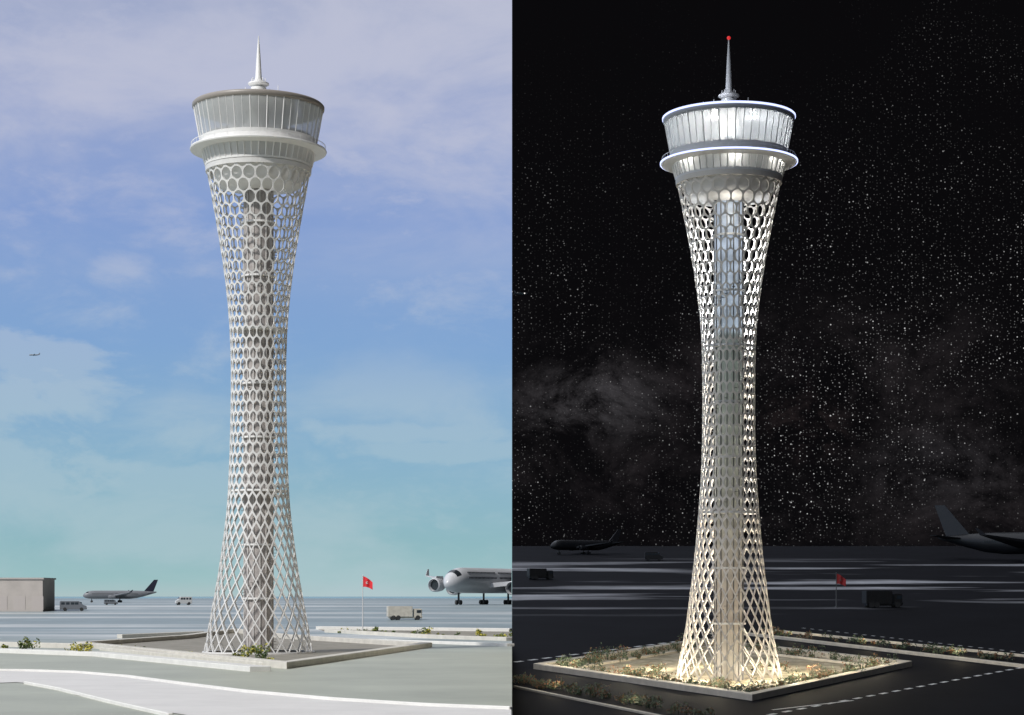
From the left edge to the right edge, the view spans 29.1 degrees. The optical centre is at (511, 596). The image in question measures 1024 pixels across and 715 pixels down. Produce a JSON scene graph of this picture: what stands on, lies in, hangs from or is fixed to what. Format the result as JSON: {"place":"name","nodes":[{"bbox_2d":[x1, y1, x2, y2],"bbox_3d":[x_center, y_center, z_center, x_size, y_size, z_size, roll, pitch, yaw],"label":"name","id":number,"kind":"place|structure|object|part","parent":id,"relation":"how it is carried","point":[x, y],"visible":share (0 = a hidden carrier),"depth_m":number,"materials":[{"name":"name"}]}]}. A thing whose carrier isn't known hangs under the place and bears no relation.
{"place":"outdoors","nodes":[
{"label":"outdoors","id":0,"kind":"place"},
{"bbox_2d":[76,628,431,668],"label":"plaza","id":1,"kind":"structure","parent":0,"point":[330,649],"depth_m":329.17,"materials":[{"name":"white concrete"}]},
{"bbox_2d":[232,642,270,658],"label":"shrub","id":2,"kind":"object","parent":1,"relation":"on","point":[256,650],"visible":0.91,"depth_m":272.04,"materials":[{"name":"green plant"}]},
{"bbox_2d":[190,36,326,653],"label":"control tower","id":3,"kind":"structure","parent":1,"relation":"on","point":[257,160],"depth_m":297.42,"materials":[{"name":"metal"}]},
{"bbox_2d":[0,671,510,714],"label":"road","id":4,"kind":"structure","parent":0,"point":[179,698],"depth_m":161.81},
{"bbox_2d":[0,598,511,714],"bbox_3d":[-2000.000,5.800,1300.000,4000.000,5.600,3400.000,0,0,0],"label":"ground","id":5,"kind":"structure","parent":0,"point":[459,674],"depth_m":272.90,"materials":[{"name":"concrete"}]},
{"bbox_2d":[0,579,54,610],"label":"walls","id":6,"kind":"structure","parent":5,"relation":"on","point":[10,589],"depth_m":610.00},
{"bbox_2d":[0,596,42,609],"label":"doors","id":7,"kind":"structure","parent":6,"relation":"attached to","point":[19,602],"depth_m":609.91,"materials":[{"name":"grey metal"}]},
{"bbox_2d":[0,578,55,611],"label":"roof parapet","id":8,"kind":"structure","parent":6,"relation":"on","point":[25,610],"depth_m":609.83,"materials":[{"name":"grey concrete"}]},
{"bbox_2d":[0,642,88,648],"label":"wall","id":9,"kind":"structure","parent":5,"relation":"on","point":[44,645],"depth_m":330.01,"materials":[{"name":"concrete"}]},
{"bbox_2d":[1,636,92,650],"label":"shrub","id":10,"kind":"object","parent":5,"relation":"on","point":[28,644],"visible":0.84,"depth_m":308.94,"materials":[{"name":"green plant"}]},
{"bbox_2d":[60,601,86,610],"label":"airport van","id":11,"kind":"object","parent":5,"relation":"on","point":[65,605],"visible":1,"depth_m":615.57,"materials":[{"name":"grey metal"}]},
{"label":"windows","id":12,"kind":"part","parent":11,"relation":"part of","materials":[{"name":"black glass"}]},
{"bbox_2d":[24,681,172,714],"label":"road kerb","id":13,"kind":"structure","parent":5,"relation":"on","point":[125,704],"depth_m":160.97,"materials":[{"name":"white concrete"}]},
{"bbox_2d":[104,600,117,604],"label":"airport van","id":14,"kind":"object","parent":5,"relation":"on","point":[107,602],"visible":1,"depth_m":698.98,"materials":[{"name":"grey metal"}]},
{"bbox_2d":[83,580,157,602],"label":"airliner","id":15,"kind":"object","parent":5,"relation":"on","point":[131,594],"visible":1,"depth_m":962.11,"materials":[{"name":"grey metal"}]},
{"bbox_2d":[0,648,270,671],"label":"wall","id":16,"kind":"structure","parent":5,"relation":"on","point":[206,663],"depth_m":258.60,"materials":[{"name":"white concrete"}]},
{"bbox_2d":[117,631,203,637],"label":"planter wall","id":17,"kind":"structure","parent":5,"relation":"on","point":[138,635],"depth_m":408.83,"materials":[{"name":"concrete"}]},
{"bbox_2d":[99,647,262,664],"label":"wall","id":18,"kind":"structure","parent":5,"relation":"on","point":[163,654],"depth_m":275.60,"materials":[{"name":"concrete"}]},
{"bbox_2d":[175,597,191,604],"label":"airport van","id":19,"kind":"object","parent":5,"relation":"on","point":[183,600],"visible":1,"depth_m":699.01,"materials":[{"name":"grey metal"}]},
{"bbox_2d":[0,669,511,709],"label":"road kerb","id":20,"kind":"structure","parent":5,"relation":"on","point":[315,696],"depth_m":169.71,"materials":[{"name":"white concrete"}]},
{"bbox_2d":[387,606,422,619],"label":"box truck","id":21,"kind":"object","parent":5,"relation":"on","point":[396,612],"visible":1,"depth_m":523.50,"materials":[{"name":"white metal"}]},
{"bbox_2d":[316,626,511,631],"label":"planter wall","id":22,"kind":"structure","parent":5,"relation":"on","point":[416,628],"depth_m":446.52,"materials":[{"name":"white concrete"}]},
{"bbox_2d":[318,629,510,636],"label":"planter soil","id":23,"kind":"structure","parent":5,"relation":"on","point":[472,633],"depth_m":434.32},
{"bbox_2d":[362,575,372,630],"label":"flagpole","id":24,"kind":"object","parent":23,"relation":"on","point":[367,582],"visible":0.86,"depth_m":430.93,"materials":[{"name":"grey"}]},
{"bbox_2d":[337,628,511,636],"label":"shrub bed","id":25,"kind":"object","parent":23,"relation":"on","point":[482,634],"visible":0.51,"depth_m":416.91,"materials":[{"name":"green plant"}]},
{"bbox_2d":[372,626,511,636],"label":"shrub","id":26,"kind":"object","parent":23,"relation":"on","point":[428,631],"visible":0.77,"depth_m":411.09,"materials":[{"name":"green plant"}]},
{"bbox_2d":[324,629,511,640],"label":"planter wall","id":27,"kind":"structure","parent":5,"relation":"on","point":[432,636],"depth_m":405.06,"materials":[{"name":"concrete"}]},
{"bbox_2d":[379,639,513,645],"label":"planter wall","id":28,"kind":"structure","parent":5,"relation":"on","point":[472,643],"depth_m":349.96,"materials":[{"name":"white concrete"}]},
{"bbox_2d":[425,568,511,604],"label":"airliner","id":29,"kind":"object","parent":5,"relation":"on","point":[457,581],"visible":1,"depth_m":718.08,"materials":[{"name":"grey metal"}]},
{"bbox_2d":[467,572,511,578],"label":"cabin windows","id":30,"kind":"structure","parent":29,"relation":"in","point":[467,572],"depth_m":721.27,"materials":[{"name":"grey glass"}]},
{"bbox_2d":[55,597,511,597],"bbox_3d":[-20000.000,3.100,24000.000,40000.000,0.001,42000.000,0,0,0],"label":"sea","id":31,"kind":"structure","parent":0,"point":[321,597],"depth_m":5726.99,"materials":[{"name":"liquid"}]},
{"bbox_2d":[0,0,1023,596],"label":"sky","id":32,"kind":"structure","parent":0,"point":[442,417],"materials":[{"name":"blue"}]},
{"bbox_2d":[512,546,1023,714],"bbox_3d":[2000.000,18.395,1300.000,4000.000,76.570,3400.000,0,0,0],"label":"ground","id":33,"kind":"structure","parent":0,"point":[580,604],"depth_m":405.30,"materials":[{"name":"black asphalt"}]},
{"bbox_2d":[527,568,553,578],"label":"box truck","id":34,"kind":"object","parent":33,"relation":"on","point":[534,573],"visible":1,"depth_m":543.31,"materials":[{"name":"black paint"}]},
{"bbox_2d":[550,529,622,553],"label":"airliner","id":35,"kind":"object","parent":33,"relation":"on","point":[573,545],"visible":1,"depth_m":704.10,"materials":[{"name":"grey metal"}]},
{"bbox_2d":[513,686,659,714],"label":"planter kerb","id":36,"kind":"structure","parent":33,"relation":"on","point":[584,700],"depth_m":258.11,"materials":[{"name":"grey concrete"}]},
{"bbox_2d":[515,641,674,661],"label":"road marking","id":37,"kind":"object","parent":33,"relation":"on","point":[590,652],"visible":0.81,"depth_m":328.12,"materials":[{"name":"paint"}]},
{"bbox_2d":[512,672,714,714],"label":"hedge","id":38,"kind":"object","parent":33,"relation":"on","point":[591,690],"visible":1,"depth_m":262.71,"materials":[{"name":"green plant"}]},
{"bbox_2d":[644,552,662,560],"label":"airport van","id":39,"kind":"object","parent":33,"relation":"on","point":[652,555],"visible":1,"depth_m":654.35,"materials":[{"name":"black paint"}]},
{"bbox_2d":[533,638,911,700],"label":"sunken garden","id":40,"kind":"object","parent":33,"relation":"on","point":[670,658],"visible":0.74,"depth_m":298.10,"materials":[{"name":"beige stone"}]},
{"bbox_2d":[555,633,897,691],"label":"shrub bed","id":41,"kind":"object","parent":40,"relation":"in","point":[722,682],"visible":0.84,"depth_m":299.24,"materials":[{"name":"plant"}]},
{"bbox_2d":[660,36,797,685],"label":"control tower","id":42,"kind":"structure","parent":33,"relation":"on","point":[728,166],"depth_m":283.50,"materials":[{"name":"grey metal"}]},
{"bbox_2d":[772,700,853,709],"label":"road marking","id":43,"kind":"object","parent":33,"relation":"on","point":[811,705],"visible":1,"depth_m":254.76,"materials":[{"name":"paint"}]},
{"bbox_2d":[835,572,845,607],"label":"flagpole","id":44,"kind":"object","parent":33,"relation":"on","point":[840,579],"visible":1,"depth_m":434.35,"materials":[{"name":"grey"}]},
{"bbox_2d":[862,591,902,607],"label":"box truck","id":45,"kind":"object","parent":33,"relation":"on","point":[871,599],"visible":1,"depth_m":432.97,"materials":[{"name":"black paint"}]},
{"bbox_2d":[744,632,1023,667],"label":"planter kerb","id":46,"kind":"structure","parent":33,"relation":"on","point":[903,652],"depth_m":327.03,"materials":[{"name":"grey concrete"}]},
{"bbox_2d":[763,626,1013,660],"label":"hedge","id":47,"kind":"object","parent":33,"relation":"on","point":[949,650],"visible":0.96,"depth_m":333.23,"materials":[{"name":"green plant"}]},
{"bbox_2d":[767,667,1019,714],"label":"road marking","id":48,"kind":"object","parent":33,"relation":"on","point":[893,691],"visible":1,"depth_m":269.55,"materials":[{"name":"paint"}]},
{"bbox_2d":[775,629,1023,656],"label":"planter kerb","id":49,"kind":"structure","parent":33,"relation":"on","point":[920,645],"depth_m":342.82,"materials":[{"name":"grey concrete"}]},
{"bbox_2d":[930,505,1023,560],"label":"airliner","id":50,"kind":"object","parent":33,"relation":"on","point":[955,531],"visible":1,"depth_m":660.38,"materials":[{"name":"grey metal"}]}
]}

